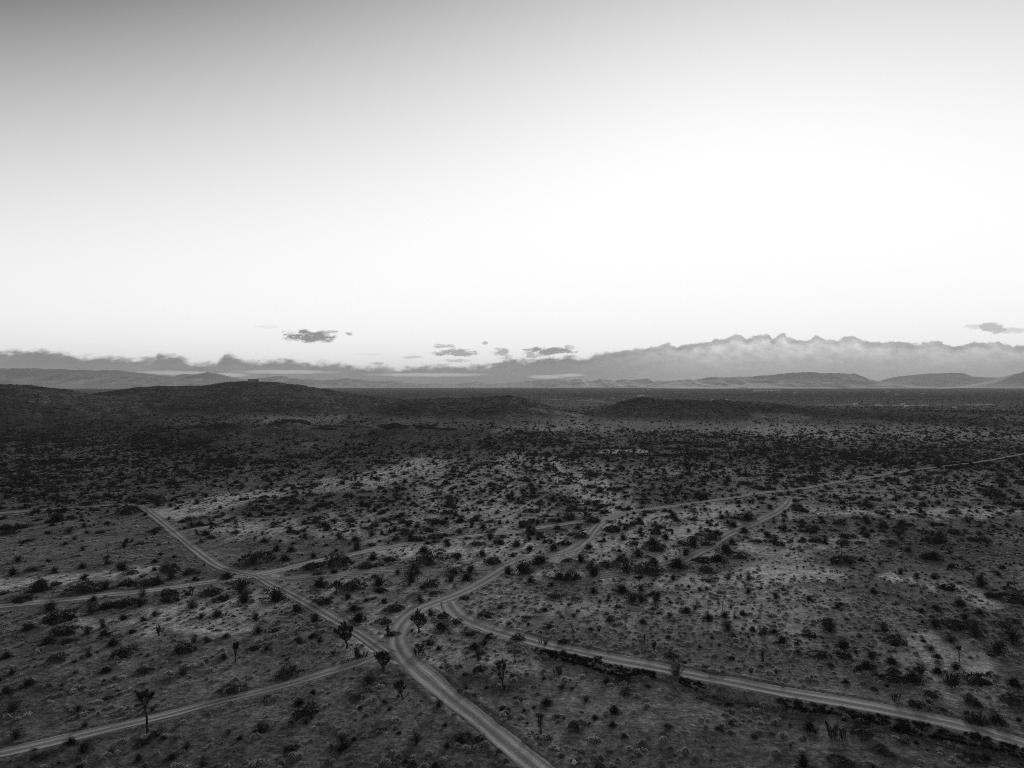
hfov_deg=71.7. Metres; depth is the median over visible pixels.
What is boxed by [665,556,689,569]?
creosote bush
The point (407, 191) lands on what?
sky
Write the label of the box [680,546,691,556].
creosote bush
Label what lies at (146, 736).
bursage shrub
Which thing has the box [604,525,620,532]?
creosote bush
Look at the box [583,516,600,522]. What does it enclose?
creosote bush
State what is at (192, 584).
dirt track
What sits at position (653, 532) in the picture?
creosote bush
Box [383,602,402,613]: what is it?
creosote bush
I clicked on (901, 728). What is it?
creosote bush
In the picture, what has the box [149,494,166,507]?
creosote bush
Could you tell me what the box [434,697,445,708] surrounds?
creosote bush
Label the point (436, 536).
creosote bush
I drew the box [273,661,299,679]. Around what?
creosote bush
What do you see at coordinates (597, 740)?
bursage shrub
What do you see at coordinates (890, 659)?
creosote bush
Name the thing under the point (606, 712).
bursage shrub
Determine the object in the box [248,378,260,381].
hilltop building
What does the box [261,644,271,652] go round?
creosote bush
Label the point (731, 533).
sandy wash
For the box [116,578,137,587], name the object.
creosote bush
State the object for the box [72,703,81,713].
creosote bush
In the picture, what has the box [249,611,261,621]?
creosote bush
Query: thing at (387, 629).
joshua tree
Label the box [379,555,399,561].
creosote bush
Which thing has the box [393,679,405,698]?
joshua tree
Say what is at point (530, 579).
creosote bush
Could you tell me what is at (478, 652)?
joshua tree
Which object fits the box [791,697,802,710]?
creosote bush
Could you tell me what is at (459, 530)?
creosote bush
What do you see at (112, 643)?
creosote bush
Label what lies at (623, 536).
creosote bush
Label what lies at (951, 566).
creosote bush
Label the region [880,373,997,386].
mountain
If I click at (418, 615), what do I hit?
joshua tree
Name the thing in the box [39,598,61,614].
creosote bush
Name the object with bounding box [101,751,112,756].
bursage shrub
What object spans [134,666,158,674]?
creosote bush
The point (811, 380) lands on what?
mountain
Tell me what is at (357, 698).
creosote bush
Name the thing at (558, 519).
creosote bush
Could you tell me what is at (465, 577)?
creosote bush
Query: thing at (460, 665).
bursage shrub
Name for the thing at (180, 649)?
creosote bush
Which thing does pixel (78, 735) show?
dirt road
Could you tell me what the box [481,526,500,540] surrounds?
creosote bush
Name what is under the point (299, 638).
creosote bush
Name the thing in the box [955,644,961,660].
joshua tree
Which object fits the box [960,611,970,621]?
creosote bush
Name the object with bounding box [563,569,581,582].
creosote bush
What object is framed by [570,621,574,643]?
joshua tree
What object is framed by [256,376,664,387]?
mountain
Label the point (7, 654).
creosote bush
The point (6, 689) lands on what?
creosote bush
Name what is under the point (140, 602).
creosote bush
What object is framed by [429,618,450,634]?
creosote bush
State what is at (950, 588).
creosote bush
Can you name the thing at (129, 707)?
bursage shrub
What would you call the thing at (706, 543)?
creosote bush
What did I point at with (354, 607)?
creosote bush
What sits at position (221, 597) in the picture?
creosote bush
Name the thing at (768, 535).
creosote bush
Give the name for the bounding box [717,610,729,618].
creosote bush
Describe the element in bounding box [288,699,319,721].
creosote bush
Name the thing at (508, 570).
creosote bush
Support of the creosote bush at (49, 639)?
on the ground
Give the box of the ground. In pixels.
[0,381,1023,767]
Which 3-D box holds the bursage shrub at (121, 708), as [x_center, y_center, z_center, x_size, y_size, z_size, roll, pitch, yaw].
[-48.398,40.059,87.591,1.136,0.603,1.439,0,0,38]
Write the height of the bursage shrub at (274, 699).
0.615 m
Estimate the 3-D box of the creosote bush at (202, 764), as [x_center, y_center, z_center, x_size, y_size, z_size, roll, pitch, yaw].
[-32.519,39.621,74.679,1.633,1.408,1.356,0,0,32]
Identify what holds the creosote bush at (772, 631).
on the ground
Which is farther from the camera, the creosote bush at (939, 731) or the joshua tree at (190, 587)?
the joshua tree at (190, 587)
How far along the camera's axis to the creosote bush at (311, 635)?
111.27 m
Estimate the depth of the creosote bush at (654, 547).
171.26 m
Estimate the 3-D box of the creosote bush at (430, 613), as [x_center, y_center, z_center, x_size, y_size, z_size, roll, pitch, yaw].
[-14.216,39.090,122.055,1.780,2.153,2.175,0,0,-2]
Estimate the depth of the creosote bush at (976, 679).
94.95 m
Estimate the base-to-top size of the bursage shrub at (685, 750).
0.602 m
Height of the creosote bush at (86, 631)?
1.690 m
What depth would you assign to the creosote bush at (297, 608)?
123.95 m
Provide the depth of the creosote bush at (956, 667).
99.33 m
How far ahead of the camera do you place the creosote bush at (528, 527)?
192.03 m
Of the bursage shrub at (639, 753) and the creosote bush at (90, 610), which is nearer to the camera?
the bursage shrub at (639, 753)
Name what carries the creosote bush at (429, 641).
on the ground
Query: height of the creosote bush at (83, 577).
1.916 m
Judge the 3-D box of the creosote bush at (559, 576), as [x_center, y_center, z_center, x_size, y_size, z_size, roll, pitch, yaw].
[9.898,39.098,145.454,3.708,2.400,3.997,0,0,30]
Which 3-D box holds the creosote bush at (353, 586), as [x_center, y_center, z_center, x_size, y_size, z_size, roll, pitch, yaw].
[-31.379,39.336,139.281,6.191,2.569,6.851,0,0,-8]
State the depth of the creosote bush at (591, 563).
153.35 m
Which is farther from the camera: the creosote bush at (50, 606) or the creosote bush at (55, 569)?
the creosote bush at (55, 569)
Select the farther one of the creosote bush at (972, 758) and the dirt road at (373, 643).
the dirt road at (373, 643)
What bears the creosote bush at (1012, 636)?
on the ground
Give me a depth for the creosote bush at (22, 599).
130.61 m
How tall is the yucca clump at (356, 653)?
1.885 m
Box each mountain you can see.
[0,368,264,388]
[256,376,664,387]
[280,382,461,387]
[634,372,934,388]
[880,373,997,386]
[941,372,1023,387]
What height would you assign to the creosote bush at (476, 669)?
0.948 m
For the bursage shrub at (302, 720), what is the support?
on the ground
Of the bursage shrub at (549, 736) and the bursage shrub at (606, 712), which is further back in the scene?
the bursage shrub at (606, 712)
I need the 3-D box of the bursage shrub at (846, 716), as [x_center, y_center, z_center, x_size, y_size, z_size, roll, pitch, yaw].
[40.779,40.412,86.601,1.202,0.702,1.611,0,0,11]
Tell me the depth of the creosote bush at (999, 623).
117.05 m
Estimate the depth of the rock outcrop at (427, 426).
532.07 m
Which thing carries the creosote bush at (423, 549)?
on the ground
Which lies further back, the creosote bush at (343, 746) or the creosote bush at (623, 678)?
the creosote bush at (623, 678)
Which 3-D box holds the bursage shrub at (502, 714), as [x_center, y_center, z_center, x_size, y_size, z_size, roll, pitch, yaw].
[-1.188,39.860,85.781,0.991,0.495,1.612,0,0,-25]
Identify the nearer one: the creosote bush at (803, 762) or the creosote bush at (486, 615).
the creosote bush at (803, 762)
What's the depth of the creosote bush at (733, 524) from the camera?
199.30 m
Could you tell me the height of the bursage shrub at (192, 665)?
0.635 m
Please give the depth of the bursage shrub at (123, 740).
79.71 m
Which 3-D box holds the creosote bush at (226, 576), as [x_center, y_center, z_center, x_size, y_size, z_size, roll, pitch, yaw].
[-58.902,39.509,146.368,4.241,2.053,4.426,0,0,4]
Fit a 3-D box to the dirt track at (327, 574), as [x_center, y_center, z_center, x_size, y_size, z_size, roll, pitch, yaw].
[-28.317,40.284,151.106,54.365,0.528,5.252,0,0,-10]
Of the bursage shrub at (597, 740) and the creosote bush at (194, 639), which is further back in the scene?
the creosote bush at (194, 639)
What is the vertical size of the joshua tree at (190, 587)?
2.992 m
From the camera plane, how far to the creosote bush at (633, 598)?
129.70 m
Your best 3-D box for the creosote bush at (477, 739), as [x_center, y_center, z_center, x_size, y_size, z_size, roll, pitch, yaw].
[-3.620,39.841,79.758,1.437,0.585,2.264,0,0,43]
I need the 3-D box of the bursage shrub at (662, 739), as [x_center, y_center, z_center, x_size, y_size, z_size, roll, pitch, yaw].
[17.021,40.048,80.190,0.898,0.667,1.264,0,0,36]
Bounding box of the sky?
[0,0,1023,383]
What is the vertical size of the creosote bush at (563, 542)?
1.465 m
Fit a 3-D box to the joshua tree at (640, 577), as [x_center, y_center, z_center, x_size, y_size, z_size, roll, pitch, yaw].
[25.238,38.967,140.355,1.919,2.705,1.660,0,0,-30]
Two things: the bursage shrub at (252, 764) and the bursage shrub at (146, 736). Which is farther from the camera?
the bursage shrub at (146, 736)
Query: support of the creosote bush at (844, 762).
on the ground
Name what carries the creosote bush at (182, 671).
on the ground
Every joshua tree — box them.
[135,688,154,732]
[155,625,160,635]
[188,586,194,600]
[233,641,238,661]
[331,580,342,593]
[333,620,353,648]
[373,651,390,670]
[385,625,389,635]
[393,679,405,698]
[409,608,426,633]
[475,649,480,660]
[496,658,506,689]
[511,645,519,662]
[535,713,543,733]
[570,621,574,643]
[635,574,642,585]
[647,591,659,606]
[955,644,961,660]
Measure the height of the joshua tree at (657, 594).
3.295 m
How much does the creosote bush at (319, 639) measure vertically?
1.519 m
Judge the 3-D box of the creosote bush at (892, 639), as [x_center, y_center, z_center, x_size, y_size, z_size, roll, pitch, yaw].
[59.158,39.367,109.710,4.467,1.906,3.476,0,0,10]
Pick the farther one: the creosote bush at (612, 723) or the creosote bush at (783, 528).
the creosote bush at (783, 528)
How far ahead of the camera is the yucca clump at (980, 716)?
83.31 m
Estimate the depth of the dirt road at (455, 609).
94.03 m
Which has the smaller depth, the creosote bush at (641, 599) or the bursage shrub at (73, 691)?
the bursage shrub at (73, 691)
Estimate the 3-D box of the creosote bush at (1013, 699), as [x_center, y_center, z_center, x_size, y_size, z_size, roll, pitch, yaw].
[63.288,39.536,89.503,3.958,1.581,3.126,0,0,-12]
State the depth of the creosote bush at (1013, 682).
94.26 m
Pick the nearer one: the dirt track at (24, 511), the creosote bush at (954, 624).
the creosote bush at (954, 624)
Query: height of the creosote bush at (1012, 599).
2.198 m
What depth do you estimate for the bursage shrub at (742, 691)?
92.11 m
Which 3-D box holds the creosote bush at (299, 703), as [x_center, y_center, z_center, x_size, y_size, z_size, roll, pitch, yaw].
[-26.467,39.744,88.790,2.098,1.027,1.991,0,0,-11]
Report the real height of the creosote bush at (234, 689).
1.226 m
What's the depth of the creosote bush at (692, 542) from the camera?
173.85 m
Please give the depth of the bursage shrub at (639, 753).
76.97 m
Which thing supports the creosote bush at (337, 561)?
on the ground
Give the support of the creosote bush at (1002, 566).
on the ground
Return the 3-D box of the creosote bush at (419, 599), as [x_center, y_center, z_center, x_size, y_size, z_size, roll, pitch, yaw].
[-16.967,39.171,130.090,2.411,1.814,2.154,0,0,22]
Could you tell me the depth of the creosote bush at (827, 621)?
118.52 m
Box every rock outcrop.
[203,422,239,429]
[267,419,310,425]
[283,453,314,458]
[309,425,338,429]
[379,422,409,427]
[414,424,437,428]
[438,427,456,429]
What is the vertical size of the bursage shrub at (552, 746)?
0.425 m
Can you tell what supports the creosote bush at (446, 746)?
on the ground
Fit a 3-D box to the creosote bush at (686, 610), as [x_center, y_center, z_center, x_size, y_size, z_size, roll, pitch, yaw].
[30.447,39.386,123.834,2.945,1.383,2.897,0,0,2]
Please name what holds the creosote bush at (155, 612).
on the ground
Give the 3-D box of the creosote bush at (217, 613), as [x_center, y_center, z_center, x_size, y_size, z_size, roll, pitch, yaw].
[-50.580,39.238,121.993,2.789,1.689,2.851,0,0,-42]
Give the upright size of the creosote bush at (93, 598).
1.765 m
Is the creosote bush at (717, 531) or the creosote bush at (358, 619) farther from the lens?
the creosote bush at (717, 531)
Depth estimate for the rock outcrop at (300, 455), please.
383.35 m
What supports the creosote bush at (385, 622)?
on the ground
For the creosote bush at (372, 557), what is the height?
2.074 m
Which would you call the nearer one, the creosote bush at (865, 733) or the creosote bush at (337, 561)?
the creosote bush at (865, 733)
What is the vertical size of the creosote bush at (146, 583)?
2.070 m
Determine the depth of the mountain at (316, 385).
9084.53 m
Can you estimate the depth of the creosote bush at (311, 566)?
154.88 m
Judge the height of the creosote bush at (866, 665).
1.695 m
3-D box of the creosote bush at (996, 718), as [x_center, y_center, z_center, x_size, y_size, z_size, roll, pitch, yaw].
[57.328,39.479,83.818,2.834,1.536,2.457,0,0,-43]
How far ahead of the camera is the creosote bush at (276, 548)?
170.39 m
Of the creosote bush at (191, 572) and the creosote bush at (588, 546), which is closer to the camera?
the creosote bush at (191, 572)
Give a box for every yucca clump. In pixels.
[354,646,368,659]
[413,643,425,654]
[497,684,509,691]
[538,638,548,644]
[552,665,561,674]
[825,721,838,737]
[838,728,846,737]
[891,692,900,701]
[971,711,986,726]
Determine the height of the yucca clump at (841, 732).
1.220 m
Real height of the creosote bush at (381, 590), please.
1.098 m
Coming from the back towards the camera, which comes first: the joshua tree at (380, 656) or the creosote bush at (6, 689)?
the joshua tree at (380, 656)
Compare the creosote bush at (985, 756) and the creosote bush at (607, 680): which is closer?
the creosote bush at (985, 756)
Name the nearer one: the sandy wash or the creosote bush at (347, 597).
the creosote bush at (347, 597)
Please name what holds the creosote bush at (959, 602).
on the ground
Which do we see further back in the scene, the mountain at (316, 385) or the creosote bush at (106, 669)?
the mountain at (316, 385)
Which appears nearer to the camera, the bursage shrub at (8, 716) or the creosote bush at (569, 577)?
the bursage shrub at (8, 716)
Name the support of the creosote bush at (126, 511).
on the ground
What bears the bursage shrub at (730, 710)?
on the ground
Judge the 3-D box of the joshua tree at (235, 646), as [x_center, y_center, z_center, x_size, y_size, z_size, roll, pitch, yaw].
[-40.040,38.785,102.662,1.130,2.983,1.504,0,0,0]
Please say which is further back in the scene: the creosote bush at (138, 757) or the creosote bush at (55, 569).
the creosote bush at (55, 569)
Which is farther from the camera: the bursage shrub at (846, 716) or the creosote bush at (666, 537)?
the creosote bush at (666, 537)
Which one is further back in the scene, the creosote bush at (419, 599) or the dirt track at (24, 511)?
the dirt track at (24, 511)
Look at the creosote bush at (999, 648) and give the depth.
105.28 m
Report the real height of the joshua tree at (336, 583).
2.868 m
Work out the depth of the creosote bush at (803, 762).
74.35 m
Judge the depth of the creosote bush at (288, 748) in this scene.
77.85 m
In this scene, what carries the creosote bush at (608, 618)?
on the ground
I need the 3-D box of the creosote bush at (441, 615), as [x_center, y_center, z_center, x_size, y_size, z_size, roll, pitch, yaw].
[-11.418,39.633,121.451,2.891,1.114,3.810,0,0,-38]
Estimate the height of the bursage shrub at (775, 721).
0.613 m
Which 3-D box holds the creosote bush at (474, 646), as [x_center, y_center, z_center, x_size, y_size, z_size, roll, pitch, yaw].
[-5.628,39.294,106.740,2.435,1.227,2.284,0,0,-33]
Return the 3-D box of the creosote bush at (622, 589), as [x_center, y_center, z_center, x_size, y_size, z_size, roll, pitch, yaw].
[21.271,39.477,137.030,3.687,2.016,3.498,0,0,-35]
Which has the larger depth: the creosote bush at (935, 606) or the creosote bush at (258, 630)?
the creosote bush at (935, 606)
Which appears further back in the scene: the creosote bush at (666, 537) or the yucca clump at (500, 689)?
the creosote bush at (666, 537)
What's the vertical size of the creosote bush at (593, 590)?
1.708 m
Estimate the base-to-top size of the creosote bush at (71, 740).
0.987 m
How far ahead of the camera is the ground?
136.37 m
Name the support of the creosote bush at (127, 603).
on the ground
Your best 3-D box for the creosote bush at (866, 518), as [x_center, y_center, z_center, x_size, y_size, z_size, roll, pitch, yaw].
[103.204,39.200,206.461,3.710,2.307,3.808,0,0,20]
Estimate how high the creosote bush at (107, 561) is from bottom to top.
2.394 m
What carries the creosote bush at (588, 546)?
on the ground
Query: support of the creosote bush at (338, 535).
on the ground
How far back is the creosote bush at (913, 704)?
87.86 m
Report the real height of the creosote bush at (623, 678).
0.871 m
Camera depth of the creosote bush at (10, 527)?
193.34 m
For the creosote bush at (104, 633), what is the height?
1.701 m
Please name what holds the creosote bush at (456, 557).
on the ground
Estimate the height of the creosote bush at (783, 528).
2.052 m
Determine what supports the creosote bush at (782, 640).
on the ground
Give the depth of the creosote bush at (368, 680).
94.86 m
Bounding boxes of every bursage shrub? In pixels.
[1,713,12,719]
[43,682,54,686]
[55,691,66,696]
[69,689,77,693]
[78,684,87,689]
[79,711,89,716]
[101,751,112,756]
[109,675,119,679]
[113,691,124,696]
[115,737,129,743]
[116,706,125,711]
[125,705,133,709]
[140,732,149,738]
[165,675,175,679]
[188,662,198,667]
[206,666,214,672]
[249,733,262,738]
[249,759,256,767]
[269,695,277,701]
[277,758,286,765]
[294,751,302,758]
[297,717,309,722]
[315,689,323,693]
[380,758,391,765]
[391,717,399,721]
[395,752,402,758]
[443,662,453,666]
[455,663,465,667]
[480,739,489,747]
[498,711,507,717]
[546,733,553,741]
[547,743,559,749]
[594,737,600,743]
[597,753,604,760]
[602,709,610,715]
[635,750,643,756]
[637,739,646,745]
[659,736,666,741]
[682,747,688,752]
[707,667,716,672]
[724,707,734,712]
[738,689,748,693]
[750,707,759,712]
[771,718,779,724]
[841,713,851,719]
[933,658,942,663]
[954,745,963,750]
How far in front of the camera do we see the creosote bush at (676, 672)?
97.32 m
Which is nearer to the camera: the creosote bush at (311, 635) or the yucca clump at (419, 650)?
the yucca clump at (419, 650)
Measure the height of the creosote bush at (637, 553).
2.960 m
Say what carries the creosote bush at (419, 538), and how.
on the ground
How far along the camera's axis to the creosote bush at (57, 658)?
101.68 m
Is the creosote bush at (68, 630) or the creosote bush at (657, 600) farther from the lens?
the creosote bush at (657, 600)
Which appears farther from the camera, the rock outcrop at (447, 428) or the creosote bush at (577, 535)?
the rock outcrop at (447, 428)
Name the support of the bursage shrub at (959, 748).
on the ground
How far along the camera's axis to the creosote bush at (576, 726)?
82.75 m
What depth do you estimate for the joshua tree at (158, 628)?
111.75 m
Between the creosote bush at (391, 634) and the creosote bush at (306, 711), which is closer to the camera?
the creosote bush at (306, 711)
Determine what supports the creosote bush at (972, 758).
on the ground
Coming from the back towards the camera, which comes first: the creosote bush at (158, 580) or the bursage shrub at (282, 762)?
the creosote bush at (158, 580)
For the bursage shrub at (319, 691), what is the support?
on the ground
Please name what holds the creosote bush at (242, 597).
on the ground
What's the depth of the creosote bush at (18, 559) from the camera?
160.01 m
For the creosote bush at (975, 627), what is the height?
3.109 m
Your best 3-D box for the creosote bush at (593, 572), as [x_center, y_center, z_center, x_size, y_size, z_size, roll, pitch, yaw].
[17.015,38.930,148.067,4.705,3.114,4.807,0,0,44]
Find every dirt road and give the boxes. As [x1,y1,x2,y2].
[0,650,389,757]
[139,506,394,655]
[387,453,1023,767]
[441,600,1023,752]
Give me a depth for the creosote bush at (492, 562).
158.54 m
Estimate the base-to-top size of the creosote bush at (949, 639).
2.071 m
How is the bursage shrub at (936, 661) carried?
on the ground
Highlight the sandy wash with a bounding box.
[568,499,793,582]
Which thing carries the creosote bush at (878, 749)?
on the ground
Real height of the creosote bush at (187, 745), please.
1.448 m
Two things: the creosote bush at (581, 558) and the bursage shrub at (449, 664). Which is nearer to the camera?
the bursage shrub at (449, 664)
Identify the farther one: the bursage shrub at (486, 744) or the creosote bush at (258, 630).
the creosote bush at (258, 630)
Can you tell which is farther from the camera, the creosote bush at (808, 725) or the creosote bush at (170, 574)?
the creosote bush at (170, 574)
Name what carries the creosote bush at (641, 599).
on the ground
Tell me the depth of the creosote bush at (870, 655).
103.05 m
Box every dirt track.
[0,504,146,514]
[0,518,601,607]
[249,568,495,580]
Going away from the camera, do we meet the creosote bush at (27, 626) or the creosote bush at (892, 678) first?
the creosote bush at (892, 678)
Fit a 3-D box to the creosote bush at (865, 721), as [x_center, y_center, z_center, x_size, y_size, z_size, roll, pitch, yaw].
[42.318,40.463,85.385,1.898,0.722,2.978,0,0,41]
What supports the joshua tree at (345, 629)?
on the ground
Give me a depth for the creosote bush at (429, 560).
158.12 m
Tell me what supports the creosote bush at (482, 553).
on the ground
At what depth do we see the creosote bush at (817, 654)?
103.57 m
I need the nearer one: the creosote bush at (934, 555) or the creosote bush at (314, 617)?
the creosote bush at (314, 617)
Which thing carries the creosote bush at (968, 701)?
on the ground
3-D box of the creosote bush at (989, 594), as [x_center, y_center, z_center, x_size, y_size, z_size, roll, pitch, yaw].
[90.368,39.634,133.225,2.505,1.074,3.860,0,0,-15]
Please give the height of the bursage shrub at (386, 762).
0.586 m
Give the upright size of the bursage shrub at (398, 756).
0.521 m
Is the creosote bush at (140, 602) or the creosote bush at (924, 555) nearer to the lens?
the creosote bush at (140, 602)
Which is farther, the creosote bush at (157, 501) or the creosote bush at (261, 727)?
the creosote bush at (157, 501)
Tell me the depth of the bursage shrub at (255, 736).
80.61 m
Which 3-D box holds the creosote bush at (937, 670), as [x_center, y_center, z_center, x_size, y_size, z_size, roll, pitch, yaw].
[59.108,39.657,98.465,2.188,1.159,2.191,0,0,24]
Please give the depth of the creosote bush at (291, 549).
170.10 m
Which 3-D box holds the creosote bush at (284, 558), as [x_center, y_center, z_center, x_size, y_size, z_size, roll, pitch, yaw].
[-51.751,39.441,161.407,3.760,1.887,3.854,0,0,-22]
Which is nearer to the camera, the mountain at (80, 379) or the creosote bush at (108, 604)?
the creosote bush at (108, 604)
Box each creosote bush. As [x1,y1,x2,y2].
[0,523,16,531]
[0,685,12,695]
[0,696,21,714]
[1,651,14,659]
[3,727,25,741]
[4,665,19,676]
[6,566,21,576]
[10,555,23,563]
[11,593,33,603]
[18,677,36,688]
[20,621,39,630]
[37,635,58,646]
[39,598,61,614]
[44,651,69,663]
[45,511,66,522]
[48,566,58,573]
[48,625,93,636]
[58,638,80,644]
[61,736,76,746]
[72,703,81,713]
[73,739,94,755]
[75,562,86,568]
[78,600,101,615]
[79,573,89,580]
[82,625,93,634]
[82,645,94,656]
[86,593,97,602]
[96,621,108,629]
[96,628,114,638]
[98,578,111,590]
[99,666,111,674]
[100,600,120,607]
[101,556,113,565]
[106,636,121,647]
[109,596,135,608]
[109,642,138,658]
[110,562,129,571]
[113,505,140,514]
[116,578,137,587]
[118,614,129,620]
[119,570,139,574]
[125,628,137,633]
[129,751,146,763]
[132,577,157,587]
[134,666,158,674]
[135,593,150,606]
[137,587,148,597]
[147,729,162,740]
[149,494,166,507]
[149,609,161,617]
[153,574,166,585]
[157,560,180,573]
[158,587,178,596]
[159,594,179,603]
[162,567,179,580]
[170,639,196,655]
[175,664,190,678]
[182,567,200,575]
[182,738,192,750]
[183,597,198,610]
[188,632,200,643]
[194,585,221,597]
[196,611,206,620]
[196,756,208,767]
[209,608,223,617]
[212,594,229,602]
[218,570,233,580]
[219,652,229,660]
[220,682,250,694]
[229,587,254,605]
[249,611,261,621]
[250,715,273,736]
[253,625,262,634]
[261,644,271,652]
[270,543,282,551]
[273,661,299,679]
[277,553,291,562]
[284,744,299,755]
[287,545,297,551]
[287,600,305,614]
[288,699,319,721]
[292,698,305,707]
[294,635,303,644]
[303,561,324,571]
[306,611,322,625]
[306,633,318,639]
[310,576,332,589]
[313,597,332,605]
[314,634,324,643]
[323,551,354,567]
[333,531,343,540]
[335,738,353,753]
[337,734,345,742]
[338,577,366,592]
[342,592,352,599]
[347,603,361,611]
[347,694,365,701]
[348,607,368,624]
[350,539,361,550]
[357,561,374,569]
[360,672,376,685]
[366,552,378,560]
[367,571,389,588]
[373,587,389,593]
[375,617,392,625]
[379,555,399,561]
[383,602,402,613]
[384,630,401,636]
[396,563,425,586]
[407,726,424,744]
[409,536,430,541]
[409,551,450,566]
[413,593,425,602]
[418,545,430,552]
[419,581,429,590]
[421,578,440,587]
[423,636,435,646]
[425,607,434,617]
[428,533,443,540]
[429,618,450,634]
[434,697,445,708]
[436,612,450,620]
[441,742,451,748]
[442,566,464,574]
[444,571,454,583]
[449,732,472,742]
[452,551,463,560]
[453,527,462,534]
[460,572,471,581]
[466,561,475,573]
[467,642,481,649]
[470,734,485,742]
[472,664,487,672]
[477,611,499,617]
[478,549,485,557]
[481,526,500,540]
[483,557,503,565]
[498,538,505,545]
[500,564,514,575]
[509,632,525,640]
[510,538,522,547]
[522,524,535,533]
[524,575,534,583]
[525,532,533,541]
[530,552,551,565]
[540,697,551,706]
[545,542,559,550]
[552,570,565,581]
[553,517,563,521]
[556,539,571,545]
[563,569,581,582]
[565,719,589,732]
[570,529,588,538]
[574,552,587,563]
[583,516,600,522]
[583,557,596,569]
[584,542,593,549]
[586,563,602,577]
[588,585,598,593]
[595,559,619,568]
[601,675,612,685]
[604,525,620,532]
[604,613,613,621]
[606,705,621,713]
[608,720,616,728]
[613,553,623,561]
[613,584,628,594]
[615,676,630,683]
[619,533,627,540]
[622,585,640,604]
[627,545,646,558]
[634,558,664,576]
[636,591,649,603]
[639,541,669,552]
[646,535,663,545]
[646,556,659,563]
[650,529,661,534]
[651,588,663,605]
[661,531,671,540]
[664,610,673,618]
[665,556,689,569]
[668,657,686,678]
[677,540,688,545]
[678,605,693,613]
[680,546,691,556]
[684,534,702,549]
[688,556,716,563]
[697,565,719,575]
[698,539,715,545]
[699,531,721,540]
[701,612,716,621]
[712,552,728,563]
[713,529,721,534]
[715,540,732,554]
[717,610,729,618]
[720,620,734,631]
[726,520,738,527]
[726,549,752,559]
[737,526,750,533]
[738,510,756,521]
[739,610,748,616]
[741,572,754,580]
[756,624,770,636]
[762,531,771,537]
[767,533,779,542]
[768,628,779,634]
[771,630,789,646]
[779,524,789,532]
[790,750,814,767]
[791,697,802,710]
[801,718,819,730]
[802,632,817,638]
[806,649,832,660]
[809,727,819,734]
[816,618,837,626]
[820,618,835,633]
[825,754,855,767]
[829,555,855,566]
[831,652,853,660]
[833,637,852,651]
[835,538,851,545]
[849,723,881,740]
[851,662,863,672]
[853,716,870,725]
[859,656,877,672]
[860,515,873,520]
[863,711,875,720]
[864,651,881,659]
[870,743,889,753]
[874,619,893,633]
[879,672,907,683]
[881,633,908,646]
[883,656,900,665]
[891,719,914,734]
[895,567,905,574]
[900,668,927,686]
[907,700,924,708]
[910,657,929,675]
[915,506,926,513]
[916,607,926,613]
[918,552,930,559]
[923,550,945,561]
[924,689,943,698]
[925,617,944,629]
[927,603,944,611]
[928,573,939,579]
[929,665,943,675]
[931,652,943,659]
[934,583,955,591]
[934,725,946,736]
[938,619,969,630]
[943,633,955,643]
[945,562,959,568]
[946,733,967,741]
[948,661,962,671]
[950,596,966,607]
[954,670,1002,686]
[958,752,988,763]
[959,708,987,727]
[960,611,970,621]
[962,694,980,706]
[964,620,989,638]
[971,576,992,588]
[973,608,987,616]
[978,753,990,760]
[984,592,1001,597]
[984,638,1012,658]
[987,711,1008,726]
[988,591,1023,604]
[988,620,1012,627]
[997,690,1023,706]
[998,563,1009,569]
[998,623,1023,646]
[1004,675,1023,688]
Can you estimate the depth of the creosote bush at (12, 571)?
149.91 m
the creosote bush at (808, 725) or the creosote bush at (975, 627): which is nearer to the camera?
the creosote bush at (808, 725)
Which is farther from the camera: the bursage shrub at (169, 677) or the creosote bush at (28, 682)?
the bursage shrub at (169, 677)
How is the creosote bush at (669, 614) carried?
on the ground
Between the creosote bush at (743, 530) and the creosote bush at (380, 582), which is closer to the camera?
the creosote bush at (380, 582)
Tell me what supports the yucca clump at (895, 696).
on the ground
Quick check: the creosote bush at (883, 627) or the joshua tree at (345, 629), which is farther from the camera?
the creosote bush at (883, 627)
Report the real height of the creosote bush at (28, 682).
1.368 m

